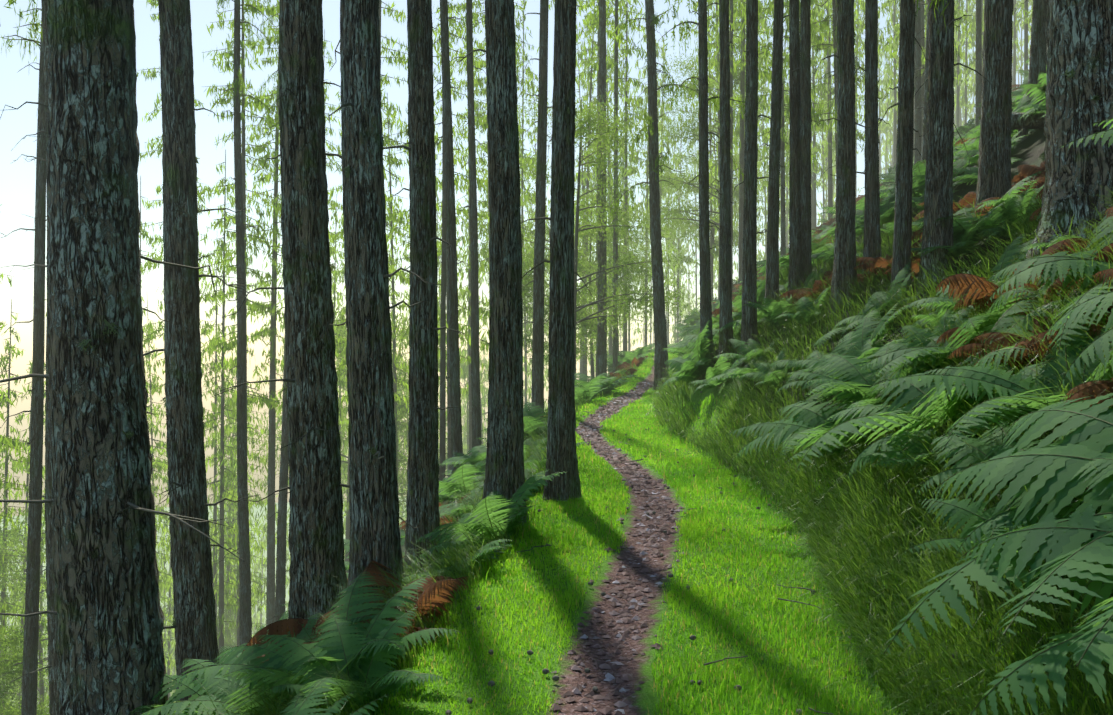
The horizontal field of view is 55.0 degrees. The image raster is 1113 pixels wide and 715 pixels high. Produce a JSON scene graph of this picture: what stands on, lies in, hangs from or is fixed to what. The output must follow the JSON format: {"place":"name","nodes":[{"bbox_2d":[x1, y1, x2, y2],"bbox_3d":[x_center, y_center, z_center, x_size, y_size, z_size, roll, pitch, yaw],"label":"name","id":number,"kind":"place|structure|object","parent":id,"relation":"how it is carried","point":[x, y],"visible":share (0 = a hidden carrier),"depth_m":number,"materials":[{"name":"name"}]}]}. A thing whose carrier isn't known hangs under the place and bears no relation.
{"place":"outdoors","nodes":[
{"label":"outdoors","id":0,"kind":"place"},
{"bbox_2d":[0,0,1031,515],"label":"sky","id":1,"kind":"structure","parent":0,"point":[17,178],"materials":[{"name":"white"}]},
{"bbox_2d":[0,98,1112,714],"bbox_3d":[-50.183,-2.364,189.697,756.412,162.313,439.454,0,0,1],"label":"terrain","id":2,"kind":"structure","parent":0,"point":[1030,148],"depth_m":5.61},
{"bbox_2d":[0,5,46,714],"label":"larch tree","id":3,"kind":"object","parent":2,"relation":"on","point":[30,658],"visible":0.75,"depth_m":17.18,"materials":[{"name":"brown plant"}]},
{"bbox_2d":[0,614,49,714],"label":"broadleaf tree","id":4,"kind":"object","parent":2,"relation":"on","point":[9,662],"visible":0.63,"depth_m":22.80,"materials":[{"name":"green plant"}]},
{"bbox_2d":[0,0,59,714],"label":"larch tree","id":5,"kind":"object","parent":2,"relation":"on","point":[52,670],"visible":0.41,"depth_m":13.96,"materials":[{"name":"brown plant"}]},
{"bbox_2d":[0,517,170,714],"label":"broadleaf tree","id":6,"kind":"object","parent":2,"relation":"on","point":[7,560],"visible":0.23,"depth_m":40.50,"materials":[{"name":"green plant"}]},
{"bbox_2d":[0,0,243,714],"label":"larch tree","id":7,"kind":"object","parent":2,"relation":"on","point":[109,649],"visible":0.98,"depth_m":5.42,"materials":[{"name":"brown plant"}]},
{"bbox_2d":[144,0,259,705],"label":"larch tree","id":8,"kind":"object","parent":2,"relation":"on","point":[194,622],"visible":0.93,"depth_m":8.92,"materials":[{"name":"brown plant"}]},
{"bbox_2d":[151,658,283,714],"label":"fern","id":9,"kind":"object","parent":2,"relation":"on","point":[182,692],"visible":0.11,"depth_m":5.64,"materials":[{"name":"green plant"}]},
{"bbox_2d":[208,0,278,645],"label":"larch tree","id":10,"kind":"object","parent":2,"relation":"on","point":[245,621],"visible":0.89,"depth_m":21.01,"materials":[{"name":"brown plant"}]},
{"bbox_2d":[140,604,389,714],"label":"fern","id":11,"kind":"object","parent":2,"relation":"on","point":[180,707],"visible":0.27,"depth_m":5.08,"materials":[{"name":"green plant"}]},
{"bbox_2d":[255,0,332,621],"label":"larch tree","id":12,"kind":"object","parent":2,"relation":"on","point":[280,588],"visible":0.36,"depth_m":24.11,"materials":[{"name":"brown plant"}]},
{"bbox_2d":[167,571,461,705],"bbox_3d":[-1.000,1.297,4.655,1.213,0.452,1.150,-17,0,25],"label":"fern","id":13,"kind":"object","parent":2,"relation":"on","point":[374,628],"visible":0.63,"depth_m":4.67,"materials":[{"name":"green plant"}]},
{"bbox_2d":[210,0,431,633],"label":"larch tree","id":14,"kind":"object","parent":2,"relation":"on","point":[316,536],"visible":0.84,"depth_m":7.46,"materials":[{"name":"brown plant"}]},
{"bbox_2d":[285,678,387,714],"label":"fern","id":15,"kind":"object","parent":2,"relation":"on","point":[308,703],"visible":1,"depth_m":3.39,"materials":[{"name":"green plant"}]},
{"bbox_2d":[233,308,446,572],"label":"broadleaf tree","id":16,"kind":"object","parent":2,"relation":"on","point":[347,515],"visible":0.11,"depth_m":49.95,"materials":[{"name":"green plant"}]},
{"bbox_2d":[256,607,446,712],"bbox_3d":[-0.825,1.259,4.266,0.747,0.353,0.809,-7,0,-10],"label":"fern","id":17,"kind":"object","parent":2,"relation":"on","point":[371,668],"visible":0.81,"depth_m":4.32,"materials":[{"name":"green plant"}]},
{"bbox_2d":[242,560,468,660],"bbox_3d":[-1.045,1.438,5.962,1.216,0.452,1.298,-17,0,3],"label":"brown fern","id":18,"kind":"object","parent":2,"relation":"on","point":[279,626],"visible":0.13,"depth_m":5.75,"materials":[{"name":"brown plant"}]},
{"bbox_2d":[327,0,440,602],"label":"larch tree","id":19,"kind":"object","parent":2,"relation":"on","point":[375,534],"visible":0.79,"depth_m":6.59,"materials":[{"name":"brown plant"}]},
{"bbox_2d":[311,576,469,640],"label":"brown fern","id":20,"kind":"object","parent":2,"relation":"on","point":[441,589],"visible":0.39,"depth_m":5.37,"materials":[{"name":"brown plant"}]},
{"bbox_2d":[383,0,463,575],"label":"larch tree","id":21,"kind":"object","parent":2,"relation":"on","point":[422,500],"visible":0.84,"depth_m":8.52,"materials":[{"name":"brown plant"}]},
{"bbox_2d":[404,463,485,507],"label":"fern","id":22,"kind":"object","parent":2,"relation":"on","point":[465,473],"visible":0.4,"depth_m":12.41,"materials":[{"name":"green plant"}]},
{"bbox_2d":[432,0,463,481],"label":"larch tree","id":23,"kind":"object","parent":2,"relation":"on","point":[443,438],"visible":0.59,"depth_m":26.20,"materials":[{"name":"brown plant"}]},
{"bbox_2d":[434,0,467,477],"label":"larch tree","id":24,"kind":"object","parent":2,"relation":"on","point":[455,401],"visible":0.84,"depth_m":16.93,"materials":[{"name":"brown plant"}]},
{"bbox_2d":[395,539,513,584],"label":"fern","id":25,"kind":"object","parent":2,"relation":"on","point":[491,547],"visible":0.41,"depth_m":6.50,"materials":[{"name":"green plant"}]},
{"bbox_2d":[438,352,488,457],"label":"broadleaf tree","id":26,"kind":"object","parent":2,"relation":"on","point":[464,368],"visible":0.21,"depth_m":81.06,"materials":[{"name":"green plant"}]},
{"bbox_2d":[440,444,486,466],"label":"fern","id":27,"kind":"object","parent":2,"relation":"on","point":[480,455],"visible":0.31,"depth_m":14.77,"materials":[{"name":"green plant"}]},
{"bbox_2d":[449,0,488,452],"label":"larch tree","id":28,"kind":"object","parent":2,"relation":"on","point":[475,388],"visible":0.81,"depth_m":21.89,"materials":[{"name":"brown plant"}]},
{"bbox_2d":[448,0,528,524],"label":"larch tree","id":29,"kind":"object","parent":2,"relation":"on","point":[504,473],"visible":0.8,"depth_m":8.10,"materials":[{"name":"brown plant"}]},
{"bbox_2d":[410,469,567,565],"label":"fern","id":30,"kind":"object","parent":2,"relation":"on","point":[489,508],"visible":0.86,"depth_m":7.33,"materials":[{"name":"green plant"}]},
{"bbox_2d":[478,401,547,439],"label":"fern","id":31,"kind":"object","parent":2,"relation":"on","point":[530,416],"visible":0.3,"depth_m":13.74,"materials":[{"name":"green plant"}]},
{"bbox_2d":[0,0,1047,714],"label":"forest trees","id":32,"kind":"object","parent":2,"relation":"on","point":[222,442],"visible":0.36,"depth_m":44.29,"materials":[{"name":"green plant"}]},
{"bbox_2d":[514,0,551,412],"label":"larch tree","id":33,"kind":"object","parent":2,"relation":"on","point":[537,386],"visible":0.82,"depth_m":18.84,"materials":[{"name":"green plant"}]},
{"bbox_2d":[521,0,593,500],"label":"larch tree","id":34,"kind":"object","parent":2,"relation":"on","point":[561,455],"visible":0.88,"depth_m":9.02,"materials":[{"name":"brown plant"}]},
{"bbox_2d":[482,222,636,372],"bbox_3d":[0.073,-0.999,32.776,5.010,6.868,4.946,0,0,4],"label":"broadleaf tree","id":35,"kind":"object","parent":2,"relation":"on","point":[583,325],"visible":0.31,"depth_m":32.93,"materials":[{"name":"green plant"}]},
{"bbox_2d":[443,86,718,385],"bbox_3d":[0.784,-2.494,27.298,7.007,8.219,7.075,0,0,10],"label":"broadleaf tree","id":36,"kind":"object","parent":2,"relation":"on","point":[578,227],"visible":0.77,"depth_m":27.00,"materials":[{"name":"green plant"}]},
{"bbox_2d":[525,189,650,378],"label":"broadleaf tree","id":37,"kind":"object","parent":2,"relation":"on","point":[589,306],"visible":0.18,"depth_m":40.71,"materials":[{"name":"green plant"}]},
{"bbox_2d":[575,375,617,404],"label":"fern","id":38,"kind":"object","parent":2,"relation":"on","point":[593,389],"visible":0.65,"depth_m":19.06,"materials":[{"name":"green plant"}]},
{"bbox_2d":[574,373,640,393],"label":"fern","id":39,"kind":"object","parent":2,"relation":"on","point":[580,383],"visible":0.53,"depth_m":21.05,"materials":[{"name":"green plant"}]},
{"bbox_2d":[548,380,686,714],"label":"path gravel","id":40,"kind":"structure","parent":2,"relation":"on","point":[591,434],"depth_m":6.61,"materials":[{"name":"stone"}]},
{"bbox_2d":[577,211,672,354],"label":"broadleaf tree","id":41,"kind":"object","parent":2,"relation":"on","point":[630,273],"visible":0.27,"depth_m":51.73,"materials":[{"name":"green plant"}]},
{"bbox_2d":[183,186,1112,714],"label":"bank grass","id":42,"kind":"structure","parent":2,"relation":"on","point":[843,572],"depth_m":5.42,"materials":[{"name":"plant"}]},
{"bbox_2d":[857,276,1064,378],"bbox_3d":[2.593,-0.210,6.468,1.599,0.328,1.604,-32,0,22],"label":"fern","id":43,"kind":"object","parent":42,"relation":"on","point":[972,322],"visible":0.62,"depth_m":6.25,"materials":[{"name":"green plant"}]},
{"bbox_2d":[912,172,1040,243],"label":"fern","id":44,"kind":"object","parent":42,"relation":"on","point":[961,222],"visible":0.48,"depth_m":10.08,"materials":[{"name":"green plant"}]},
{"bbox_2d":[872,318,1112,451],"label":"fern","id":45,"kind":"object","parent":42,"relation":"on","point":[988,380],"visible":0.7,"depth_m":4.53,"materials":[{"name":"green plant"}]},
{"bbox_2d":[915,404,1106,511],"bbox_3d":[1.944,0.392,4.293,0.990,0.282,1.136,-21,0,20],"label":"fern","id":46,"kind":"object","parent":42,"relation":"on","point":[964,462],"visible":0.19,"depth_m":4.55,"materials":[{"name":"green plant"}]},
{"bbox_2d":[978,179,1043,241],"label":"fern","id":47,"kind":"object","parent":42,"relation":"on","point":[1016,206],"visible":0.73,"depth_m":9.40,"materials":[{"name":"green plant"}]},
{"bbox_2d":[935,238,1092,312],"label":"brown fern","id":48,"kind":"object","parent":42,"relation":"on","point":[960,284],"visible":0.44,"depth_m":6.68,"materials":[{"name":"brown plant"}]},
{"bbox_2d":[605,0,713,390],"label":"larch tree","id":49,"kind":"object","parent":2,"relation":"on","point":[659,312],"visible":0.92,"depth_m":21.84,"materials":[{"name":"green plant"}]},
{"bbox_2d":[659,319,714,391],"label":"fern","id":50,"kind":"object","parent":2,"relation":"on","point":[696,364],"visible":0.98,"depth_m":14.06,"materials":[{"name":"green plant"}]},
{"bbox_2d":[658,0,744,379],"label":"larch tree","id":51,"kind":"object","parent":2,"relation":"on","point":[704,262],"visible":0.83,"depth_m":14.50,"materials":[{"name":"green plant"}]},
{"bbox_2d":[646,117,767,259],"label":"broadleaf tree","id":52,"kind":"object","parent":2,"relation":"on","point":[692,226],"visible":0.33,"depth_m":59.11,"materials":[{"name":"green plant"}]},
{"bbox_2d":[688,355,744,392],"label":"fern","id":53,"kind":"object","parent":2,"relation":"on","point":[718,370],"visible":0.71,"depth_m":12.92,"materials":[{"name":"green plant"}]},
{"bbox_2d":[700,0,736,365],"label":"larch tree","id":54,"kind":"object","parent":2,"relation":"on","point":[725,301],"visible":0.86,"depth_m":13.69,"materials":[{"name":"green plant"}]},
{"bbox_2d":[608,35,834,247],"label":"broadleaf tree","id":55,"kind":"object","parent":2,"relation":"on","point":[674,135],"visible":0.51,"depth_m":44.03,"materials":[{"name":"green plant"}]},
{"bbox_2d":[711,338,778,362],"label":"fern","id":56,"kind":"object","parent":2,"relation":"on","point":[746,347],"visible":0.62,"depth_m":12.33,"materials":[{"name":"green plant"}]},
{"bbox_2d":[703,354,787,384],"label":"fern","id":57,"kind":"object","parent":2,"relation":"on","point":[733,373],"visible":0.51,"depth_m":11.68,"materials":[{"name":"green plant"}]},
{"bbox_2d":[729,0,782,367],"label":"larch tree","id":58,"kind":"object","parent":2,"relation":"on","point":[749,275],"visible":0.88,"depth_m":12.88,"materials":[{"name":"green plant"}]},
{"bbox_2d":[445,291,1077,714],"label":"fallen twigs","id":59,"kind":"object","parent":2,"relation":"on","point":[555,677],"visible":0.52,"depth_m":5.68,"materials":[{"name":"brown plant"}]},
{"bbox_2d":[740,347,796,386],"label":"fern","id":60,"kind":"object","parent":2,"relation":"on","point":[767,374],"visible":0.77,"depth_m":10.96,"materials":[{"name":"green plant"}]},
{"bbox_2d":[758,0,788,308],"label":"larch tree","id":61,"kind":"object","parent":2,"relation":"on","point":[772,272],"visible":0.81,"depth_m":13.93,"materials":[{"name":"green plant"}]},
{"bbox_2d":[743,296,804,327],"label":"fern","id":62,"kind":"object","parent":2,"relation":"on","point":[776,310],"visible":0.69,"depth_m":12.58,"materials":[{"name":"green plant"}]},
{"bbox_2d":[779,0,812,282],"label":"larch tree","id":63,"kind":"object","parent":2,"relation":"on","point":[806,122],"visible":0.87,"depth_m":13.52,"materials":[{"name":"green plant"}]},
{"bbox_2d":[777,0,819,303],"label":"larch tree","id":64,"kind":"object","parent":2,"relation":"on","point":[795,251],"visible":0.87,"depth_m":13.58,"materials":[{"name":"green plant"}]},
{"bbox_2d":[774,288,827,324],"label":"fern","id":65,"kind":"object","parent":2,"relation":"on","point":[807,303],"visible":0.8,"depth_m":11.64,"materials":[{"name":"green plant"}]},
{"bbox_2d":[770,344,842,382],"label":"fern","id":66,"kind":"object","parent":2,"relation":"on","point":[814,354],"visible":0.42,"depth_m":10.02,"materials":[{"name":"green plant"}]},
{"bbox_2d":[727,364,907,462],"bbox_3d":[1.908,0.446,7.268,1.467,0.551,1.547,-32,0,44],"label":"fern","id":67,"kind":"object","parent":2,"relation":"on","point":[808,431],"visible":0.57,"depth_m":7.39,"materials":[{"name":"green plant"}]},
{"bbox_2d":[732,368,904,460],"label":"fern","id":68,"kind":"object","parent":2,"relation":"on","point":[756,441],"visible":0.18,"depth_m":8.03,"materials":[{"name":"green plant"}]},
{"bbox_2d":[779,256,858,302],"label":"brown fern","id":69,"kind":"object","parent":2,"relation":"on","point":[801,292],"visible":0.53,"depth_m":12.42,"materials":[{"name":"brown plant"}]},
{"bbox_2d":[786,0,878,176],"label":"larch tree","id":70,"kind":"object","parent":2,"relation":"on","point":[824,22],"visible":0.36,"depth_m":28.49,"materials":[{"name":"green plant"}]},
{"bbox_2d":[809,0,880,318],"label":"larch tree","id":71,"kind":"object","parent":2,"relation":"on","point":[844,264],"visible":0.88,"depth_m":11.31,"materials":[{"name":"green plant"}]},
{"bbox_2d":[791,303,909,389],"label":"fern","id":72,"kind":"object","parent":2,"relation":"on","point":[857,335],"visible":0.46,"depth_m":9.05,"materials":[{"name":"green plant"}]},
{"bbox_2d":[855,0,892,281],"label":"larch tree","id":73,"kind":"object","parent":2,"relation":"on","point":[873,239],"visible":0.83,"depth_m":11.81,"materials":[{"name":"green plant"}]},
{"bbox_2d":[831,261,919,336],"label":"fern","id":74,"kind":"object","parent":2,"relation":"on","point":[885,301],"visible":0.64,"depth_m":9.83,"materials":[{"name":"green plant"}]},
{"bbox_2d":[825,403,931,428],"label":"fern","id":75,"kind":"object","parent":2,"relation":"on","point":[866,410],"visible":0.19,"depth_m":6.32,"materials":[{"name":"green plant"}]},
{"bbox_2d":[785,306,974,408],"bbox_3d":[2.290,0.102,7.427,1.424,0.562,1.502,-18,0,32],"label":"fern","id":76,"kind":"object","parent":2,"relation":"on","point":[854,389],"visible":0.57,"depth_m":7.61,"materials":[{"name":"green plant"}]},
{"bbox_2d":[854,239,921,276],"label":"brown fern","id":77,"kind":"object","parent":2,"relation":"on","point":[878,261],"visible":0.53,"depth_m":11.02,"materials":[{"name":"brown plant"}]},
{"bbox_2d":[855,179,923,229],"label":"fern","id":78,"kind":"object","parent":2,"relation":"on","point":[887,212],"visible":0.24,"depth_m":13.74,"materials":[{"name":"green plant"}]},
{"bbox_2d":[850,0,948,297],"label":"larch tree","id":79,"kind":"object","parent":2,"relation":"on","point":[903,231],"visible":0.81,"depth_m":9.98,"materials":[{"name":"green plant"}]},
{"bbox_2d":[880,137,963,200],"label":"fern","id":80,"kind":"object","parent":2,"relation":"on","point":[920,169],"visible":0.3,"depth_m":13.85,"materials":[{"name":"green plant"}]},
{"bbox_2d":[853,389,993,475],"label":"fern","id":81,"kind":"object","parent":2,"relation":"on","point":[898,457],"visible":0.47,"depth_m":5.37,"materials":[{"name":"green plant"}]},
{"bbox_2d":[894,0,955,161],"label":"larch tree","id":82,"kind":"object","parent":2,"relation":"on","point":[924,138],"visible":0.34,"depth_m":20.11,"materials":[{"name":"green plant"}]},
{"bbox_2d":[884,305,972,375],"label":"fern","id":83,"kind":"object","parent":2,"relation":"on","point":[917,334],"visible":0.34,"depth_m":6.85,"materials":[{"name":"green plant"}]},
{"bbox_2d":[796,289,1081,481],"bbox_3d":[2.067,0.181,5.546,1.699,0.427,1.480,-32,0,15],"label":"fern","id":84,"kind":"object","parent":2,"relation":"on","point":[911,393],"visible":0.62,"depth_m":5.54,"materials":[{"name":"green plant"}]},
{"bbox_2d":[914,0,994,293],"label":"larch tree","id":85,"kind":"object","parent":2,"relation":"on","point":[938,198],"visible":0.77,"depth_m":9.84,"materials":[{"name":"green plant"}]},
{"bbox_2d":[911,202,1004,260],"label":"fern","id":86,"kind":"object","parent":2,"relation":"on","point":[973,235],"visible":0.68,"depth_m":9.76,"materials":[{"name":"green plant"}]},
{"bbox_2d":[904,233,1027,313],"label":"fern","id":87,"kind":"object","parent":2,"relation":"on","point":[941,299],"visible":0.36,"depth_m":7.75,"materials":[{"name":"green plant"}]},
{"bbox_2d":[974,0,1013,218],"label":"larch tree","id":88,"kind":"object","parent":2,"relation":"on","point":[994,169],"visible":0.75,"depth_m":10.82,"materials":[{"name":"brown plant"}]},
{"bbox_2d":[883,393,1112,654],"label":"fern","id":89,"kind":"object","parent":2,"relation":"on","point":[1077,449],"visible":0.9,"depth_m":3.26,"materials":[{"name":"green plant"}]},
{"bbox_2d":[903,498,1100,576],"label":"fern","id":90,"kind":"object","parent":2,"relation":"on","point":[956,511],"visible":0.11,"depth_m":3.81,"materials":[{"name":"green plant"}]},
{"bbox_2d":[1011,112,1044,141],"bbox_3d":[6.560,-3.076,13.415,1.687,0.790,0.220,0,0,22],"label":"fallen log","id":91,"kind":"object","parent":2,"relation":"on","point":[1032,121],"visible":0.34,"depth_m":13.58,"materials":[{"name":"brown wood"}]},
{"bbox_2d":[1016,72,1046,121],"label":"fern","id":92,"kind":"object","parent":2,"relation":"on","point":[1041,106],"visible":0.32,"depth_m":13.30,"materials":[{"name":"green plant"}]},
{"bbox_2d":[1017,161,1045,193],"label":"brown fern","id":93,"kind":"object","parent":2,"relation":"on","point":[1039,177],"visible":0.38,"depth_m":11.11,"materials":[{"name":"brown plant"}]},
{"bbox_2d":[955,413,1112,621],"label":"fern","id":94,"kind":"object","parent":2,"relation":"on","point":[1006,516],"visible":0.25,"depth_m":3.41,"materials":[{"name":"green plant"}]},
{"bbox_2d":[1021,0,1046,112],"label":"larch tree","id":95,"kind":"object","parent":2,"relation":"on","point":[1038,52],"visible":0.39,"depth_m":14.41,"materials":[{"name":"brown plant"}]},
{"bbox_2d":[960,504,1112,714],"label":"fern","id":96,"kind":"object","parent":2,"relation":"on","point":[1087,650],"visible":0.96,"depth_m":2.44,"materials":[{"name":"green plant"}]},
{"bbox_2d":[974,300,1112,368],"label":"brown fern","id":97,"kind":"object","parent":2,"relation":"on","point":[995,339],"visible":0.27,"depth_m":5.34,"materials":[{"name":"brown plant"}]},
{"bbox_2d":[986,213,1112,352],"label":"fern","id":98,"kind":"object","parent":2,"relation":"on","point":[1054,269],"visible":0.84,"depth_m":5.21,"materials":[{"name":"green plant"}]},
{"bbox_2d":[1022,307,1111,359],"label":"brown fern","id":99,"kind":"object","parent":2,"relation":"on","point":[1035,339],"visible":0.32,"depth_m":4.73,"materials":[{"name":"brown plant"}]},
{"bbox_2d":[1025,0,1112,258],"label":"larch tree","id":100,"kind":"object","parent":2,"relation":"on","point":[1077,88],"visible":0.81,"depth_m":7.04,"materials":[{"name":"brown plant"}]},
{"bbox_2d":[1040,291,1112,390],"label":"fern","id":101,"kind":"object","parent":2,"relation":"on","point":[1100,341],"visible":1,"depth_m":3.97,"materials":[{"name":"green plant"}]},
{"bbox_2d":[1059,118,1112,147],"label":"fern","id":102,"kind":"object","parent":2,"relation":"on","point":[1108,134],"visible":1,"depth_m":4.70,"materials":[{"name":"green plant"}]},
{"bbox_2d":[1064,377,1112,410],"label":"brown fern","id":103,"kind":"object","parent":2,"relation":"on","point":[1099,387],"visible":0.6,"depth_m":3.79,"materials":[{"name":"brown plant"}]},
{"bbox_2d":[1071,456,1112,502],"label":"fern","id":104,"kind":"object","parent":2,"relation":"on","point":[1106,471],"visible":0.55,"depth_m":3.23,"materials":[{"name":"green plant"}]},
{"bbox_2d":[332,345,1109,714],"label":"grass","id":105,"kind":"structure","parent":0,"point":[636,425],"depth_m":5.77,"materials":[{"name":"plant"}]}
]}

